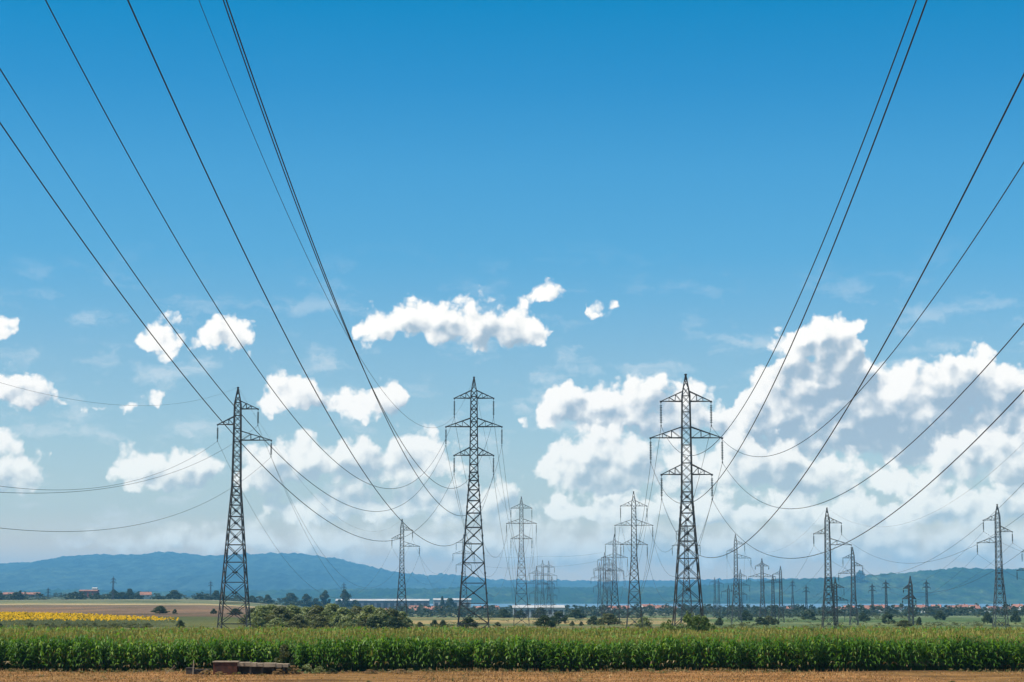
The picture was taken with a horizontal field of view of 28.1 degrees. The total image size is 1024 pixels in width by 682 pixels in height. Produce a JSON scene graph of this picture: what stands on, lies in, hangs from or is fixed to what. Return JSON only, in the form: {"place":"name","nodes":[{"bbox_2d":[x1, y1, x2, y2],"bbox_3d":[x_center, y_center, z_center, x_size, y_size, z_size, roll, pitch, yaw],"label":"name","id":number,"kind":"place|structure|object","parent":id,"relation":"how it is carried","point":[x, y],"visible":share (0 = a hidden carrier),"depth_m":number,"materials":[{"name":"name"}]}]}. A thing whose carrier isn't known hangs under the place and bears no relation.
{"place":"outdoors","nodes":[
{"label":"outdoors","id":0,"kind":"place"},
{"bbox_2d":[0,551,810,591],"bbox_3d":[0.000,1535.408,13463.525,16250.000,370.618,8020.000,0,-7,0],"label":"mountain","id":1,"kind":"structure","parent":0,"point":[159,571],"depth_m":12932.88,"materials":[{"name":"blue"}]},
{"bbox_2d":[0,596,1023,681],"bbox_3d":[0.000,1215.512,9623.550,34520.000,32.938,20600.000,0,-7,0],"label":"ground","id":2,"kind":"structure","parent":0,"point":[190,612],"depth_m":452.02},
{"bbox_2d":[3,592,40,597],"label":"building","id":3,"kind":"structure","parent":2,"relation":"on","point":[29,593],"depth_m":2477.18,"materials":[{"name":"grey tile"}]},
{"bbox_2d":[0,611,178,624],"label":"sunflower field","id":4,"kind":"structure","parent":2,"relation":"on","point":[22,616],"depth_m":428.46,"materials":[{"name":"yellow plant"}]},
{"bbox_2d":[12,622,166,629],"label":"weed hedge","id":5,"kind":"object","parent":2,"relation":"on","point":[84,625],"visible":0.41,"depth_m":397.07,"materials":[{"name":"green plant"}]},
{"bbox_2d":[150,606,169,613],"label":"bush","id":6,"kind":"object","parent":2,"relation":"on","point":[161,609],"visible":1,"depth_m":752.28,"materials":[{"name":"green plant"}]},
{"bbox_2d":[165,590,182,599],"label":"tree","id":7,"kind":"object","parent":2,"relation":"on","point":[172,594],"visible":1,"depth_m":2030.82,"materials":[{"name":"green plant"}]},
{"bbox_2d":[186,667,209,673],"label":"concrete block","id":8,"kind":"object","parent":2,"relation":"on","point":[189,670],"depth_m":149.20,"materials":[{"name":"grey concrete"}]},
{"bbox_2d":[0,591,403,610],"bbox_3d":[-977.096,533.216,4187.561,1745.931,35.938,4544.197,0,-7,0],"label":"plain woodland","id":9,"kind":"object","parent":2,"relation":"on","point":[68,596],"visible":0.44,"depth_m":2120.78,"materials":[{"name":"green plant"}]},
{"bbox_2d":[217,387,271,628],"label":"electricity pylon","id":10,"kind":"object","parent":2,"relation":"on","point":[228,532],"visible":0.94,"depth_m":299.41,"materials":[{"name":"metal"}]},
{"bbox_2d":[3,383,400,531],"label":"power line","id":11,"kind":"object","parent":10,"relation":"attached to","point":[184,402],"visible":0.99,"depth_m":257.65,"materials":[{"name":"grey metal"}]},
{"bbox_2d":[1,442,449,597],"bbox_3d":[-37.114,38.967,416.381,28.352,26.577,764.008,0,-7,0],"label":"power line","id":12,"kind":"object","parent":10,"relation":"attached to","point":[174,466],"visible":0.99,"depth_m":277.85,"materials":[{"name":"grey metal"}]},
{"bbox_2d":[0,427,451,587],"bbox_3d":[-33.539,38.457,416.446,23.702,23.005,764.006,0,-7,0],"label":"power line","id":13,"kind":"object","parent":10,"relation":"attached to","point":[204,459],"visible":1,"depth_m":278.72,"materials":[{"name":"grey metal"}]},
{"bbox_2d":[2,457,451,606],"bbox_3d":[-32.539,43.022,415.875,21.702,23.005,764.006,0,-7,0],"label":"power line","id":14,"kind":"object","parent":10,"relation":"attached to","point":[184,511],"visible":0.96,"depth_m":229.87,"materials":[{"name":"grey metal"}]},
{"bbox_2d":[212,661,289,674],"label":"culvert","id":15,"kind":"object","parent":2,"relation":"on","point":[231,667],"visible":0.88,"depth_m":148.74,"materials":[{"name":"concrete"}]},
{"bbox_2d":[248,617,268,627],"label":"shrub","id":16,"kind":"object","parent":2,"relation":"on","point":[258,621],"visible":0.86,"depth_m":410.05,"materials":[{"name":"green plant"}]},
{"bbox_2d":[248,605,275,623],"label":"willow shrub","id":17,"kind":"object","parent":2,"relation":"on","point":[260,611],"visible":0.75,"depth_m":428.80,"materials":[{"name":"green plant"}]},
{"bbox_2d":[267,618,288,627],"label":"shrub","id":18,"kind":"object","parent":2,"relation":"on","point":[277,621],"visible":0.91,"depth_m":412.15,"materials":[{"name":"green plant"}]},
{"bbox_2d":[264,605,294,625],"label":"willow shrub","id":19,"kind":"object","parent":2,"relation":"on","point":[280,611],"visible":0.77,"depth_m":427.92,"materials":[{"name":"green plant"}]},
{"bbox_2d":[273,643,294,668],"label":"weed bush","id":20,"kind":"object","parent":2,"relation":"on","point":[284,652],"visible":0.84,"depth_m":154.65,"materials":[{"name":"green plant"}]},
{"bbox_2d":[282,593,300,605],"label":"tree","id":21,"kind":"object","parent":2,"relation":"on","point":[292,597],"visible":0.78,"depth_m":2327.23,"materials":[{"name":"green plant"}]},
{"bbox_2d":[286,614,308,627],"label":"shrub","id":22,"kind":"object","parent":2,"relation":"on","point":[299,623],"visible":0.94,"depth_m":414.85,"materials":[{"name":"green plant"}]},
{"bbox_2d":[284,604,312,626],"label":"willow shrub","id":23,"kind":"object","parent":2,"relation":"on","point":[296,610],"visible":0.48,"depth_m":432.11,"materials":[{"name":"green plant"}]},
{"bbox_2d":[300,593,312,606],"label":"tree","id":24,"kind":"object","parent":2,"relation":"on","point":[306,598],"visible":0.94,"depth_m":2326.92,"materials":[{"name":"green plant"}]},
{"bbox_2d":[303,604,328,626],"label":"willow shrub","id":25,"kind":"object","parent":2,"relation":"on","point":[316,611],"visible":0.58,"depth_m":439.70,"materials":[{"name":"green plant"}]},
{"bbox_2d":[307,617,331,628],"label":"shrub","id":26,"kind":"object","parent":2,"relation":"on","point":[320,621],"visible":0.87,"depth_m":410.10,"materials":[{"name":"green plant"}]},
{"bbox_2d":[316,590,330,607],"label":"tree","id":27,"kind":"object","parent":2,"relation":"on","point":[323,597],"visible":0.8,"depth_m":2329.79,"materials":[{"name":"green plant"}]},
{"bbox_2d":[314,603,339,626],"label":"willow shrub","id":28,"kind":"object","parent":2,"relation":"on","point":[330,609],"visible":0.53,"depth_m":438.59,"materials":[{"name":"green plant"}]},
{"bbox_2d":[324,607,358,625],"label":"willow shrub","id":29,"kind":"object","parent":2,"relation":"on","point":[341,611],"visible":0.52,"depth_m":428.26,"materials":[{"name":"green plant"}]},
{"bbox_2d":[338,589,351,607],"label":"tree","id":30,"kind":"object","parent":2,"relation":"on","point":[346,604],"visible":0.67,"depth_m":2327.34,"materials":[{"name":"green plant"}]},
{"bbox_2d":[335,615,357,628],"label":"shrub","id":31,"kind":"object","parent":2,"relation":"on","point":[344,620],"visible":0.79,"depth_m":406.39,"materials":[{"name":"green plant"}]},
{"bbox_2d":[350,605,366,622],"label":"willow shrub","id":32,"kind":"object","parent":2,"relation":"on","point":[356,609],"visible":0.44,"depth_m":435.93,"materials":[{"name":"green plant"}]},
{"bbox_2d":[354,605,375,627],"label":"willow shrub","id":33,"kind":"object","parent":2,"relation":"on","point":[366,611],"visible":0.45,"depth_m":433.56,"materials":[{"name":"green plant"}]},
{"bbox_2d":[366,615,386,629],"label":"shrub","id":34,"kind":"object","parent":2,"relation":"on","point":[372,621],"visible":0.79,"depth_m":411.39,"materials":[{"name":"green plant"}]},
{"bbox_2d":[366,607,391,627],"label":"willow shrub","id":35,"kind":"object","parent":2,"relation":"on","point":[379,612],"visible":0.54,"depth_m":429.26,"materials":[{"name":"green plant"}]},
{"bbox_2d":[335,599,429,608],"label":"shed","id":36,"kind":"structure","parent":2,"relation":"on","point":[378,603],"depth_m":2667.35,"materials":[{"name":"white metal"}]},
{"bbox_2d":[385,617,405,629],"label":"shrub","id":37,"kind":"object","parent":2,"relation":"on","point":[393,622],"visible":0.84,"depth_m":413.19,"materials":[{"name":"green plant"}]},
{"bbox_2d":[381,607,411,627],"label":"willow shrub","id":38,"kind":"object","parent":2,"relation":"on","point":[393,612],"visible":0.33,"depth_m":434.75,"materials":[{"name":"green plant"}]},
{"bbox_2d":[391,519,419,616],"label":"electricity pylon","id":39,"kind":"object","parent":2,"relation":"on","point":[400,572],"visible":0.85,"depth_m":586.57,"materials":[{"name":"metal"}]},
{"bbox_2d":[399,611,414,628],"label":"willow shrub","id":40,"kind":"object","parent":2,"relation":"on","point":[405,618],"visible":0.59,"depth_m":438.73,"materials":[{"name":"green plant"}]},
{"bbox_2d":[433,598,470,607],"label":"shed","id":41,"kind":"structure","parent":2,"relation":"on","point":[436,601],"depth_m":2718.11,"materials":[{"name":"white metal"}]},
{"bbox_2d":[453,534,474,621],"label":"electricity pylon","id":42,"kind":"object","parent":2,"relation":"on","point":[464,575],"visible":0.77,"depth_m":794.89,"materials":[{"name":"metal"}]},
{"bbox_2d":[460,617,478,628],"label":"bush","id":43,"kind":"object","parent":2,"relation":"on","point":[468,620],"visible":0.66,"depth_m":445.37,"materials":[{"name":"green plant"}]},
{"bbox_2d":[445,377,502,628],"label":"electricity pylon","id":44,"kind":"object","parent":2,"relation":"on","point":[477,397],"visible":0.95,"depth_m":306.67,"materials":[{"name":"metal"}]},
{"bbox_2d":[0,68,532,620],"bbox_3d":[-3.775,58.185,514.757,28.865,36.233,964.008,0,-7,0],"label":"power line","id":45,"kind":"object","parent":44,"relation":"hanging from","point":[172,326],"visible":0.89,"depth_m":94.92,"materials":[{"name":"grey metal"}]},
{"bbox_2d":[0,122,535,618],"bbox_3d":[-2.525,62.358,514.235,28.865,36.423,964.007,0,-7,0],"label":"power line","id":46,"kind":"object","parent":44,"relation":"attached to","point":[170,358],"visible":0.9,"depth_m":88.40,"materials":[{"name":"grey metal"}]},
{"bbox_2d":[45,0,529,614],"bbox_3d":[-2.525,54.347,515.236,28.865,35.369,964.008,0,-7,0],"label":"power line","id":47,"kind":"object","parent":44,"relation":"hanging from","point":[193,268],"visible":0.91,"depth_m":94.86,"materials":[{"name":"grey metal"}]},
{"bbox_2d":[127,0,548,613],"bbox_3d":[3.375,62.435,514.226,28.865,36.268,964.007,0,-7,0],"label":"power line","id":48,"kind":"object","parent":44,"relation":"attached to","point":[259,282],"visible":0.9,"depth_m":75.84,"materials":[{"name":"grey metal"}]},
{"bbox_2d":[199,1,535,584],"bbox_3d":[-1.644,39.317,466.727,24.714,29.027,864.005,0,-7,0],"label":"power line","id":49,"kind":"object","parent":44,"relation":"attached to","point":[301,244],"visible":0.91,"depth_m":110.00,"materials":[{"name":"grey metal"}]},
{"bbox_2d":[223,0,548,615],"bbox_3d":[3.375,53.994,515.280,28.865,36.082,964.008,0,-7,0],"label":"power line","id":50,"kind":"object","parent":44,"relation":"hanging from","point":[320,266],"visible":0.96,"depth_m":93.90,"materials":[{"name":"grey metal"}]},
{"bbox_2d":[226,0,550,621],"bbox_3d":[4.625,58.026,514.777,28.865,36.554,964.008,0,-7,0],"label":"power line","id":51,"kind":"object","parent":44,"relation":"attached to","point":[323,269],"visible":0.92,"depth_m":86.65,"materials":[{"name":"grey metal"}]},
{"bbox_2d":[496,608,511,617],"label":"bush","id":52,"kind":"object","parent":2,"relation":"on","point":[504,613],"visible":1,"depth_m":1089.15,"materials":[{"name":"green plant"}]},
{"bbox_2d":[0,667,1022,681],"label":"dry stubble","id":53,"kind":"object","parent":2,"relation":"on","point":[557,674],"visible":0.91,"depth_m":144.11,"materials":[{"name":"brown plant"}]},
{"bbox_2d":[0,623,1023,671],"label":"maize field","id":54,"kind":"structure","parent":2,"relation":"on","point":[523,647],"depth_m":157.09,"materials":[{"name":"green plant"}]},
{"bbox_2d":[5,667,1023,681],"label":"field edge weeds","id":55,"kind":"object","parent":2,"relation":"on","point":[522,670],"visible":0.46,"depth_m":154.05,"materials":[{"name":"green plant"}]},
{"bbox_2d":[506,497,536,625],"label":"electricity pylon","id":56,"kind":"object","parent":2,"relation":"on","point":[520,538],"visible":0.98,"depth_m":575.87,"materials":[{"name":"metal"}]},
{"bbox_2d":[529,566,543,619],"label":"electricity pylon","id":57,"kind":"object","parent":2,"relation":"on","point":[535,589],"visible":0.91,"depth_m":893.31,"materials":[{"name":"metal"}]},
{"bbox_2d":[512,605,564,617],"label":"shed","id":58,"kind":"structure","parent":2,"relation":"on","point":[555,608],"depth_m":1459.54,"materials":[{"name":"white metal"}]},
{"bbox_2d":[531,607,548,617],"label":"bush","id":59,"kind":"object","parent":2,"relation":"on","point":[539,612],"visible":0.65,"depth_m":1039.70,"materials":[{"name":"green plant"}]},
{"bbox_2d":[534,560,548,616],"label":"electricity pylon","id":60,"kind":"object","parent":2,"relation":"on","point":[542,570],"visible":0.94,"depth_m":992.80,"materials":[{"name":"metal"}]},
{"bbox_2d":[532,615,556,627],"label":"bush","id":61,"kind":"object","parent":2,"relation":"on","point":[548,622],"visible":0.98,"depth_m":464.88,"materials":[{"name":"green plant"}]},
{"bbox_2d":[540,561,556,614],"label":"electricity pylon","id":62,"kind":"object","parent":2,"relation":"on","point":[549,587],"visible":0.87,"depth_m":1052.28,"materials":[{"name":"metal"}]},
{"bbox_2d":[550,611,567,623],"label":"bush","id":63,"kind":"object","parent":2,"relation":"on","point":[558,617],"visible":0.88,"depth_m":692.72,"materials":[{"name":"green plant"}]},
{"bbox_2d":[565,609,586,618],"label":"bush","id":64,"kind":"object","parent":2,"relation":"on","point":[575,613],"visible":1,"depth_m":989.40,"materials":[{"name":"green plant"}]},
{"bbox_2d":[592,562,606,617],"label":"electricity pylon","id":65,"kind":"object","parent":2,"relation":"on","point":[598,588],"visible":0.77,"depth_m":1002.67,"materials":[{"name":"metal"}]},
{"bbox_2d":[594,552,614,617],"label":"electricity pylon","id":66,"kind":"object","parent":2,"relation":"on","point":[603,570],"visible":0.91,"depth_m":854.03,"materials":[{"name":"metal"}]},
{"bbox_2d":[596,613,624,624],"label":"bush","id":67,"kind":"object","parent":2,"relation":"on","point":[608,619],"visible":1,"depth_m":593.25,"materials":[{"name":"green plant"}]},
{"bbox_2d":[601,534,627,624],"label":"electricity pylon","id":68,"kind":"object","parent":2,"relation":"on","point":[613,577],"visible":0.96,"depth_m":661.67,"materials":[{"name":"metal"}]},
{"bbox_2d":[614,491,652,628],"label":"electricity pylon","id":69,"kind":"object","parent":2,"relation":"on","point":[632,508],"visible":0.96,"depth_m":455.69,"materials":[{"name":"metal"}]},
{"bbox_2d":[633,617,652,627],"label":"bush","id":70,"kind":"object","parent":2,"relation":"on","point":[645,620],"visible":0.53,"depth_m":465.14,"materials":[{"name":"green plant"}]},
{"bbox_2d":[338,603,1023,620],"bbox_3d":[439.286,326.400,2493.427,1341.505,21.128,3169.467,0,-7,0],"label":"village woodland","id":71,"kind":"object","parent":2,"relation":"on","point":[421,611],"visible":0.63,"depth_m":1559.07,"materials":[{"name":"green plant"}]},
{"bbox_2d":[649,374,723,627],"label":"electricity pylon","id":72,"kind":"object","parent":2,"relation":"on","point":[692,512],"visible":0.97,"depth_m":239.71,"materials":[{"name":"metal"}]},
{"bbox_2d":[598,0,916,583],"bbox_3d":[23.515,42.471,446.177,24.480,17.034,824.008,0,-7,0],"label":"power line","id":73,"kind":"object","parent":72,"relation":"attached to","point":[817,253],"visible":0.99,"depth_m":82.32,"materials":[{"name":"grey metal"}]},
{"bbox_2d":[595,0,927,594],"bbox_3d":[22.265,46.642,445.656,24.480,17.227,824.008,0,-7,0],"label":"power line","id":74,"kind":"object","parent":72,"relation":"attached to","point":[825,264],"visible":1,"depth_m":70.09,"materials":[{"name":"grey metal"}]},
{"bbox_2d":[598,73,1023,606],"bbox_3d":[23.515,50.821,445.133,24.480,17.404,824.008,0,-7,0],"label":"power line","id":75,"kind":"object","parent":72,"relation":"attached to","point":[1001,119],"visible":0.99,"depth_m":62.65,"materials":[{"name":"grey metal"}]},
{"bbox_2d":[612,162,1023,583],"bbox_3d":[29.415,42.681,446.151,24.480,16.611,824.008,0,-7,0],"label":"power line","id":76,"kind":"object","parent":72,"relation":"attached to","point":[890,354],"visible":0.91,"depth_m":100.22,"materials":[{"name":"grey metal"}]},
{"bbox_2d":[612,390,1023,607],"bbox_3d":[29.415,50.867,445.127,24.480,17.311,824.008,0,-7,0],"label":"power line","id":77,"kind":"object","parent":72,"relation":"hanging from","point":[879,522],"visible":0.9,"depth_m":104.40,"materials":[{"name":"grey metal"}]},
{"bbox_2d":[616,323,1023,588],"bbox_3d":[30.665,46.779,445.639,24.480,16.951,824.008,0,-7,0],"label":"power line","id":78,"kind":"object","parent":72,"relation":"attached to","point":[884,465],"visible":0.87,"depth_m":112.00,"materials":[{"name":"grey metal"}]},
{"bbox_2d":[672,522,700,623],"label":"electricity pylon","id":79,"kind":"object","parent":2,"relation":"on","point":[683,605],"visible":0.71,"depth_m":616.14,"materials":[{"name":"metal"}]},
{"bbox_2d":[660,611,717,631],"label":"bush","id":80,"kind":"object","parent":2,"relation":"on","point":[703,622],"visible":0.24,"depth_m":234.28,"materials":[{"name":"green plant"}]},
{"bbox_2d":[386,614,1023,629],"bbox_3d":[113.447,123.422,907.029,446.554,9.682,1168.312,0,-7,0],"label":"meadow weeds","id":81,"kind":"object","parent":2,"relation":"on","point":[818,625],"visible":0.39,"depth_m":527.26,"materials":[{"name":"green plant"}]},
{"bbox_2d":[726,535,750,623],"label":"electricity pylon","id":82,"kind":"object","parent":2,"relation":"on","point":[736,577],"visible":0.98,"depth_m":675.47,"materials":[{"name":"metal"}]},
{"bbox_2d":[731,569,749,619],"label":"electricity pylon","id":83,"kind":"object","parent":2,"relation":"on","point":[739,575],"visible":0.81,"depth_m":972.78,"materials":[{"name":"metal"}]},
{"bbox_2d":[737,611,753,620],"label":"bush","id":84,"kind":"object","parent":2,"relation":"on","point":[745,614],"visible":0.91,"depth_m":891.17,"materials":[{"name":"green plant"}]},
{"bbox_2d":[752,617,768,624],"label":"bush","id":85,"kind":"object","parent":2,"relation":"on","point":[763,620],"visible":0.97,"depth_m":633.08,"materials":[{"name":"green plant"}]},
{"bbox_2d":[748,558,775,621],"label":"electricity pylon","id":86,"kind":"object","parent":2,"relation":"on","point":[762,588],"visible":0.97,"depth_m":794.55,"materials":[{"name":"metal"}]},
{"bbox_2d":[764,574,780,619],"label":"electricity pylon","id":87,"kind":"object","parent":2,"relation":"on","point":[773,607],"visible":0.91,"depth_m":892.97,"materials":[{"name":"metal"}]},
{"bbox_2d":[773,566,784,622],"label":"electricity pylon","id":88,"kind":"object","parent":2,"relation":"on","point":[779,573],"visible":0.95,"depth_m":823.51,"materials":[{"name":"metal"}]},
{"bbox_2d":[813,508,851,628],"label":"electricity pylon","id":89,"kind":"object","parent":2,"relation":"on","point":[825,573],"visible":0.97,"depth_m":432.46,"materials":[{"name":"metal"}]},
{"bbox_2d":[710,550,1023,611],"bbox_3d":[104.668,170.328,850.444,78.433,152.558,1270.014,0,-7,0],"label":"power line","id":90,"kind":"object","parent":89,"relation":"hanging from","point":[880,580],"visible":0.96,"depth_m":371.59,"materials":[{"name":"grey metal"}]},
{"bbox_2d":[728,483,1023,602],"bbox_3d":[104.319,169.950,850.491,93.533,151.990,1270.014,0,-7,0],"label":"power line","id":91,"kind":"object","parent":89,"relation":"attached to","point":[918,565],"visible":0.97,"depth_m":274.78,"materials":[{"name":"grey metal"}]},
{"bbox_2d":[825,578,847,624],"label":"electricity pylon","id":92,"kind":"object","parent":2,"relation":"on","point":[834,599],"visible":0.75,"depth_m":694.22,"materials":[{"name":"metal"}]},
{"bbox_2d":[838,547,862,624],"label":"electricity pylon","id":93,"kind":"object","parent":2,"relation":"on","point":[855,599],"visible":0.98,"depth_m":625.35,"materials":[{"name":"metal"}]},
{"bbox_2d":[882,611,895,623],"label":"bush","id":94,"kind":"object","parent":2,"relation":"on","point":[887,615],"visible":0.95,"depth_m":752.33,"materials":[{"name":"green plant"}]},
{"bbox_2d":[893,620,912,626],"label":"bush","id":95,"kind":"object","parent":2,"relation":"on","point":[902,623],"visible":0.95,"depth_m":533.76,"materials":[{"name":"green plant"}]},
{"bbox_2d":[902,576,915,624],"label":"electricity pylon","id":96,"kind":"object","parent":2,"relation":"on","point":[909,597],"visible":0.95,"depth_m":555.43,"materials":[{"name":"metal"}]},
{"bbox_2d":[922,580,930,614],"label":"electricity pylon","id":97,"kind":"object","parent":2,"relation":"on","point":[926,602],"visible":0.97,"depth_m":1438.90,"materials":[{"name":"metal"}]},
{"bbox_2d":[933,611,946,619],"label":"bush","id":98,"kind":"object","parent":2,"relation":"on","point":[940,615],"visible":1,"depth_m":940.71,"materials":[{"name":"green plant"}]},
{"bbox_2d":[981,612,991,623],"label":"bush","id":99,"kind":"object","parent":2,"relation":"on","point":[987,617],"visible":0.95,"depth_m":792.23,"materials":[{"name":"green plant"}]},
{"bbox_2d":[976,504,1012,629],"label":"electricity pylon","id":100,"kind":"object","parent":2,"relation":"on","point":[996,589],"visible":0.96,"depth_m":427.43,"materials":[{"name":"metal"}]},
{"bbox_2d":[1010,610,1021,621],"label":"bush","id":101,"kind":"object","parent":2,"relation":"on","point":[1015,617],"visible":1,"depth_m":841.81,"materials":[{"name":"green plant"}]},
{"bbox_2d":[0,567,1023,603],"bbox_3d":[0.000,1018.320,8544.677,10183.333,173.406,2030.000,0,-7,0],"label":"hills","id":102,"kind":"structure","parent":0,"point":[979,589],"depth_m":8589.24,"materials":[{"name":"blue"}]},
{"bbox_2d":[853,570,867,582],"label":"mountain","id":103,"kind":"structure","parent":102,"relation":"on","point":[862,577],"depth_m":8928.09,"materials":[{"name":"plant"}]},
{"bbox_2d":[0,0,1023,581],"label":"sky","id":104,"kind":"structure","parent":0,"point":[576,210],"materials":[{"name":"blue"}]},
{"bbox_2d":[430,604,1023,608],"bbox_3d":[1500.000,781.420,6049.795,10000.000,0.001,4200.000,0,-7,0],"label":"water","id":105,"kind":"structure","parent":0,"point":[751,605],"depth_m":6880.26,"materials":[{"name":"blue liquid"}]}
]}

